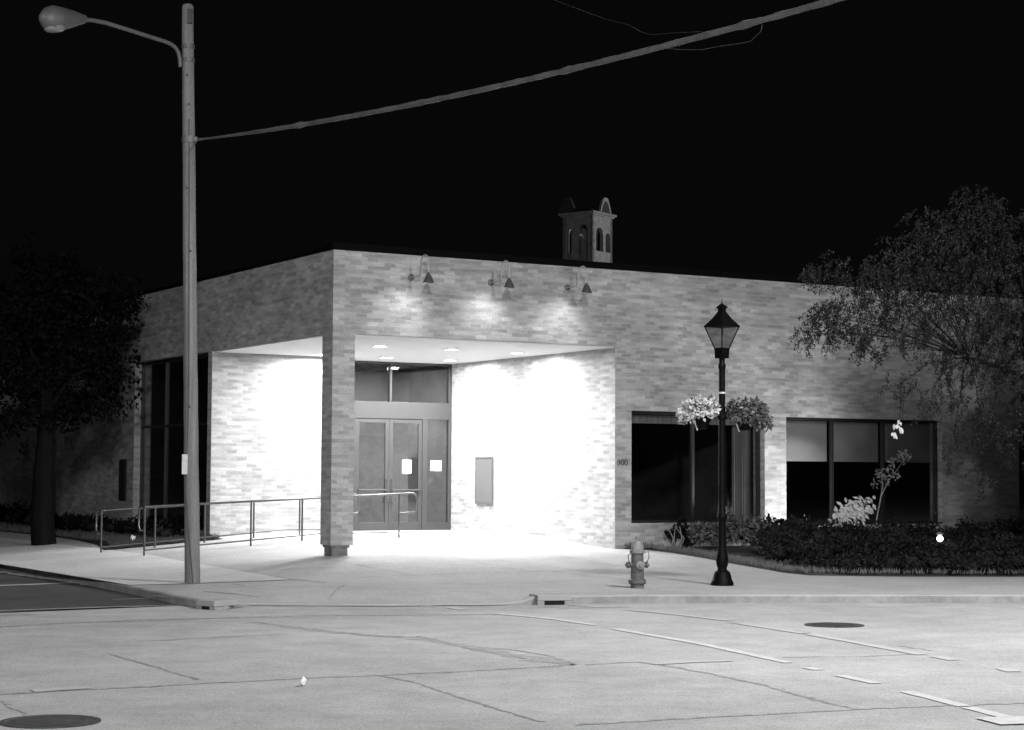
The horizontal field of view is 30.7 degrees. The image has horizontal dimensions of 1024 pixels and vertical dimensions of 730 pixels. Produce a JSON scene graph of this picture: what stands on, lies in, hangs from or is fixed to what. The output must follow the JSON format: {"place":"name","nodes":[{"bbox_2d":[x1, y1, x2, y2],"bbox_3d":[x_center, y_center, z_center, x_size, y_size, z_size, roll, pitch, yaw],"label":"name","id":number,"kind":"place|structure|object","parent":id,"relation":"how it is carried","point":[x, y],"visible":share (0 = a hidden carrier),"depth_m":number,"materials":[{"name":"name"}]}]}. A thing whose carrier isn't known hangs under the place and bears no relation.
{"place":"outdoors","nodes":[
{"label":"outdoors","id":0,"kind":"place"},
{"bbox_2d":[0,521,221,549],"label":"lawn","id":1,"kind":"structure","parent":0,"point":[93,541],"depth_m":36.13,"materials":[{"name":"plant"}]},
{"bbox_2d":[0,500,183,537],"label":"hedge","id":2,"kind":"object","parent":1,"relation":"on","point":[18,514],"visible":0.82,"depth_m":38.92,"materials":[{"name":"black plant"}]},
{"bbox_2d":[0,570,244,612],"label":"side street","id":3,"kind":"structure","parent":0,"point":[43,597],"depth_m":24.74,"materials":[{"name":"grey asphalt"}]},
{"bbox_2d":[0,571,83,585],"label":"stop line","id":4,"kind":"object","parent":3,"relation":"on","point":[20,574],"visible":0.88,"depth_m":29.00,"materials":[{"name":"white paint"}]},
{"bbox_2d":[0,598,175,610],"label":"gutter edge","id":5,"kind":"object","parent":3,"relation":"on","point":[92,607],"visible":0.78,"depth_m":22.80,"materials":[{"name":"concrete"}]},
{"bbox_2d":[0,603,1023,729],"bbox_3d":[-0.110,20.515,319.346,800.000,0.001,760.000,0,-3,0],"label":"road","id":6,"kind":"structure","parent":0,"point":[982,641],"depth_m":16.03,"materials":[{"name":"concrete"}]},
{"bbox_2d":[0,714,100,728],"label":"manhole cover","id":7,"kind":"object","parent":6,"relation":"on","point":[52,721],"visible":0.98,"depth_m":12.31,"materials":[{"name":"metal"}]},
{"bbox_2d":[300,676,305,685],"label":"litter","id":8,"kind":"object","parent":6,"relation":"on","point":[303,682],"visible":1,"depth_m":14.52,"materials":[{"name":"paper"}]},
{"bbox_2d":[256,604,430,605],"bbox_3d":[1.459,3.097,24.421,11.030,0.003,1.081,1,-3,-11],"label":"gutter","id":9,"kind":"object","parent":6,"relation":"on","point":[334,605],"visible":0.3,"depth_m":23.40,"materials":[{"name":"concrete"}]},
{"bbox_2d":[0,564,1023,608],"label":"kerb","id":10,"kind":"structure","parent":6,"relation":"on","point":[172,597],"depth_m":24.38,"materials":[{"name":"concrete"}]},
{"bbox_2d":[196,598,236,609],"bbox_3d":[-3.611,2.925,22.813,0.326,0.112,0.380,-2,-4,38],"label":"storm drain inlet","id":11,"kind":"object","parent":10,"relation":"in","point":[217,604],"visible":1,"depth_m":22.69,"materials":[{"name":"concrete"}]},
{"bbox_2d":[529,593,571,604],"bbox_3d":[0.491,3.007,23.958,0.452,0.127,0.380,1,-4,-16],"label":"storm drain inlet","id":12,"kind":"object","parent":10,"relation":"in","point":[551,598],"visible":0.93,"depth_m":23.79,"materials":[{"name":"concrete"}]},
{"bbox_2d":[0,606,1023,724],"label":"road crack","id":13,"kind":"object","parent":6,"relation":"on","point":[532,658],"visible":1,"depth_m":16.55,"materials":[{"name":"asphalt"}]},
{"bbox_2d":[30,604,1018,691],"bbox_3d":[-0.628,2.775,19.163,8.217,0.001,8.688,1,-3,-13],"label":"faded line","id":14,"kind":"object","parent":6,"relation":"on","point":[817,635],"visible":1,"depth_m":18.14,"materials":[{"name":"white paint"}]},
{"bbox_2d":[501,613,1023,723],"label":"crosswalk line","id":15,"kind":"object","parent":6,"relation":"on","point":[1000,718],"visible":1,"depth_m":14.96,"materials":[{"name":"white paint"}]},
{"bbox_2d":[804,622,863,627],"bbox_3d":[3.587,2.902,20.766,0.660,0.033,0.660,1,-4,-17],"label":"manhole cover","id":16,"kind":"object","parent":6,"relation":"on","point":[834,625],"visible":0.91,"depth_m":20.71,"materials":[{"name":"metal"}]},
{"bbox_2d":[0,530,1023,602],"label":"sidewalk","id":17,"kind":"structure","parent":0,"point":[671,573],"depth_m":28.64,"materials":[{"name":"concrete"}]},
{"bbox_2d":[0,537,289,584],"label":"newer sidewalk slab","id":18,"kind":"structure","parent":17,"relation":"on","point":[127,568],"depth_m":30.30,"materials":[{"name":"concrete"}]},
{"bbox_2d":[0,227,151,545],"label":"dark street tree","id":19,"kind":"object","parent":18,"relation":"on","point":[63,329],"visible":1,"depth_m":36.56,"materials":[{"name":"black plant"}]},
{"bbox_2d":[39,3,199,582],"bbox_3d":[-5.388,-1.091,25.686,2.545,8.216,0.330,3,-4,-39],"label":"utility pole","id":20,"kind":"object","parent":18,"relation":"on","point":[54,19],"visible":1,"depth_m":26.25,"materials":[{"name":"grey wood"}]},
{"bbox_2d":[198,0,843,140],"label":"overhead cable","id":21,"kind":"object","parent":20,"relation":"attached to","point":[743,25],"visible":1,"depth_m":20.07,"materials":[{"name":"rubber"}]},
{"bbox_2d":[95,493,359,551],"bbox_3d":[-5.221,2.944,34.743,5.117,1.109,0.337,2,-4,-30],"label":"handrail","id":22,"kind":"object","parent":17,"relation":"on","point":[154,541],"visible":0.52,"depth_m":34.26,"materials":[{"name":"grey metal"}]},
{"bbox_2d":[138,492,417,555],"bbox_3d":[-4.098,2.841,33.319,5.267,1.142,0.337,2,-4,-30],"label":"handrail","id":23,"kind":"object","parent":17,"relation":"on","point":[250,502],"visible":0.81,"depth_m":32.95,"materials":[{"name":"grey metal"}]},
{"bbox_2d":[153,552,693,598],"bbox_3d":[-1.283,3.122,28.084,10.243,0.273,5.939,2,-4,-30],"label":"sidewalk joint","id":24,"kind":"object","parent":17,"relation":"on","point":[399,572],"visible":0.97,"depth_m":27.54,"materials":[{"name":"grey concrete"}]},
{"bbox_2d":[0,242,1023,555],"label":"brick building","id":25,"kind":"structure","parent":17,"relation":"on","point":[572,426],"depth_m":36.23,"materials":[{"name":"grey brick"}]},
{"bbox_2d":[139,355,207,530],"bbox_3d":[-6.833,1.582,37.742,0.210,3.414,4.234,2,-4,-30],"label":"window","id":26,"kind":"structure","parent":25,"relation":"in","point":[162,403],"depth_m":38.25,"materials":[{"name":"black glass"}]},
{"bbox_2d":[358,435,384,521],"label":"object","id":27,"kind":"structure","parent":25,"relation":"in","point":[371,448],"depth_m":40.74,"materials":[{"name":"grey glass"}]},
{"bbox_2d":[355,418,388,530],"bbox_3d":[-2.856,2.259,38.210,0.765,2.325,0.134,2,-4,-30],"label":"door","id":28,"kind":"structure","parent":25,"relation":"in","point":[359,526],"depth_m":38.24,"materials":[{"name":"metal"}]},
{"bbox_2d":[388,419,421,530],"bbox_3d":[-2.193,2.286,38.599,0.765,2.325,0.134,2,-4,-30],"label":"door","id":29,"kind":"structure","parent":25,"relation":"in","point":[392,526],"depth_m":38.61,"materials":[{"name":"metal"}]},
{"bbox_2d":[402,460,410,473],"bbox_3d":[-2.181,2.110,38.646,0.210,0.289,0.016,2,-4,-30],"label":"paper notice","id":30,"kind":"object","parent":25,"relation":"attached to","point":[406,466],"visible":1,"depth_m":38.65,"materials":[{"name":"white paper"}]},
{"bbox_2d":[408,254,433,282],"bbox_3d":[-1.540,-1.616,31.561,0.194,0.493,0.746,2,-4,-30],"label":"wall lamp","id":31,"kind":"object","parent":25,"relation":"attached to","point":[428,278],"visible":1,"depth_m":31.36,"materials":[{"name":"grey metal"}]},
{"bbox_2d":[430,461,441,470],"bbox_3d":[-1.592,2.109,39.004,0.259,0.219,0.016,2,-4,-30],"label":"paper notice","id":32,"kind":"object","parent":25,"relation":"attached to","point":[435,465],"visible":1,"depth_m":39.00,"materials":[{"name":"white paper"}]},
{"bbox_2d":[475,457,493,503],"bbox_3d":[-0.565,2.344,37.875,0.044,0.960,0.680,2,-4,-30],"label":"notice board","id":33,"kind":"object","parent":25,"relation":"attached to","point":[484,467],"visible":1,"depth_m":37.85,"materials":[{"name":"grey metal"}]},
{"bbox_2d":[488,260,514,287],"bbox_3d":[-0.186,-1.562,32.354,0.194,0.493,0.746,2,-4,-30],"label":"wall lamp","id":34,"kind":"object","parent":25,"relation":"attached to","point":[508,283],"visible":1,"depth_m":32.16,"materials":[{"name":"white metal"}]},
{"bbox_2d":[564,266,591,292],"bbox_3d":[1.176,-1.507,33.152,0.194,0.493,0.746,2,-4,-30],"label":"wall lamp","id":35,"kind":"object","parent":25,"relation":"attached to","point":[585,289],"visible":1,"depth_m":32.97,"materials":[{"name":"white metal"}]},
{"bbox_2d":[631,411,762,522],"bbox_3d":[3.394,1.916,34.934,3.054,2.044,0.385,2,-4,-30],"label":"window","id":36,"kind":"structure","parent":25,"relation":"in","point":[740,440],"depth_m":35.60,"materials":[{"name":"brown metal"}]},
{"bbox_2d":[786,417,942,524],"bbox_3d":[6.927,2.108,36.927,4.014,2.074,0.258,2,-4,-30],"label":"window","id":37,"kind":"structure","parent":25,"relation":"in","point":[913,497],"depth_m":37.32,"materials":[{"name":"black glass"}]},
{"bbox_2d":[1019,423,1023,520],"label":"window","id":38,"kind":"structure","parent":25,"relation":"in","point":[1021,453],"depth_m":39.18,"materials":[{"name":"black glass"}]},
{"bbox_2d":[625,536,649,587],"bbox_3d":[1.729,2.723,25.659,0.270,0.729,0.303,-2,-4,38],"label":"fire hydrant","id":39,"kind":"object","parent":17,"relation":"on","point":[637,564],"visible":0.98,"depth_m":25.59,"materials":[{"name":"metal"}]},
{"bbox_2d":[704,301,739,585],"bbox_3d":[2.986,1.073,26.491,0.615,4.107,0.428,3,-4,-34],"label":"lantern post","id":40,"kind":"object","parent":17,"relation":"on","point":[721,318],"visible":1,"depth_m":26.45,"materials":[{"name":"black metal"}]},
{"bbox_2d":[676,393,721,429],"bbox_3d":[2.661,0.666,26.516,0.680,0.533,0.497,0,-3,0],"label":"flower basket","id":41,"kind":"object","parent":40,"relation":"hanging from","point":[699,413],"visible":1,"depth_m":26.42,"materials":[{"name":"white plant"}]},
{"bbox_2d":[724,396,774,432],"bbox_3d":[3.373,0.696,26.502,0.746,0.558,0.547,0,-3,0],"label":"flower basket","id":42,"kind":"object","parent":40,"relation":"hanging from","point":[746,415],"visible":1,"depth_m":26.42,"materials":[{"name":"grey plant"}]},
{"bbox_2d":[625,545,1023,575],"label":"planting bed","id":43,"kind":"object","parent":17,"relation":"on","point":[750,551],"visible":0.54,"depth_m":31.05,"materials":[{"name":"soil"}]},
{"bbox_2d":[667,526,684,546],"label":"bare stems","id":44,"kind":"object","parent":43,"relation":"on","point":[674,537],"visible":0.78,"depth_m":34.04,"materials":[{"name":"grey plant"}]},
{"bbox_2d":[662,516,696,545],"bbox_3d":[3.059,3.067,34.502,0.832,0.564,0.738,0,-3,0],"label":"shrub","id":45,"kind":"object","parent":43,"relation":"on","point":[680,520],"visible":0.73,"depth_m":34.32,"materials":[{"name":"grey plant"}]},
{"bbox_2d":[685,512,771,546],"bbox_3d":[3.951,2.962,33.447,1.730,0.655,1.086,0,-3,0],"label":"shrub","id":46,"kind":"object","parent":43,"relation":"on","point":[744,527],"visible":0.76,"depth_m":33.23,"materials":[{"name":"grey plant"}]},
{"bbox_2d":[748,513,817,537],"bbox_3d":[5.040,3.038,34.557,1.506,0.603,1.146,0,-3,0],"label":"shrub","id":47,"kind":"object","parent":43,"relation":"on","point":[780,521],"visible":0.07,"depth_m":34.50,"materials":[{"name":"grey plant"}]},
{"bbox_2d":[829,496,875,526],"bbox_3d":[6.264,2.853,34.269,0.868,0.919,0.383,0,-3,0],"label":"pale leaved plant","id":48,"kind":"object","parent":43,"relation":"on","point":[854,511],"visible":0.81,"depth_m":34.21,"materials":[{"name":"white plant"}]},
{"bbox_2d":[750,513,1023,573],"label":"hedge","id":49,"kind":"object","parent":43,"relation":"on","point":[910,547],"visible":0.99,"depth_m":30.82,"materials":[{"name":"black plant"}]},
{"bbox_2d":[870,449,911,524],"bbox_3d":[6.898,2.306,33.935,0.772,1.572,0.326,0,-3,0],"label":"sapling","id":50,"kind":"object","parent":43,"relation":"on","point":[892,470],"visible":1,"depth_m":33.92,"materials":[{"name":"grey plant"}]},
{"bbox_2d":[786,184,1023,503],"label":"feathery tree","id":51,"kind":"object","parent":43,"relation":"on","point":[1006,368],"visible":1,"depth_m":29.45,"materials":[{"name":"grey plant"}]},
{"bbox_2d":[936,532,943,568],"bbox_3d":[7.083,3.269,30.863,0.150,1.010,0.150,0,-3,0],"label":"garden light","id":52,"kind":"object","parent":43,"relation":"on","point":[939,538],"visible":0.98,"depth_m":30.85,"materials":[{"name":"white"}]},
{"bbox_2d":[0,0,1023,364],"label":"sky","id":53,"kind":"structure","parent":0,"point":[785,147],"materials":[{"name":"black"}]},
{"bbox_2d":[558,197,616,262],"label":"bell tower","id":54,"kind":"structure","parent":0,"point":[580,223],"depth_m":111.62,"materials":[{"name":"stone"}]},
{"bbox_2d":[621,541,1023,573],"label":"grass fringe","id":55,"kind":"object","parent":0,"point":[746,560],"depth_m":30.34,"materials":[{"name":"plant"}]}
]}

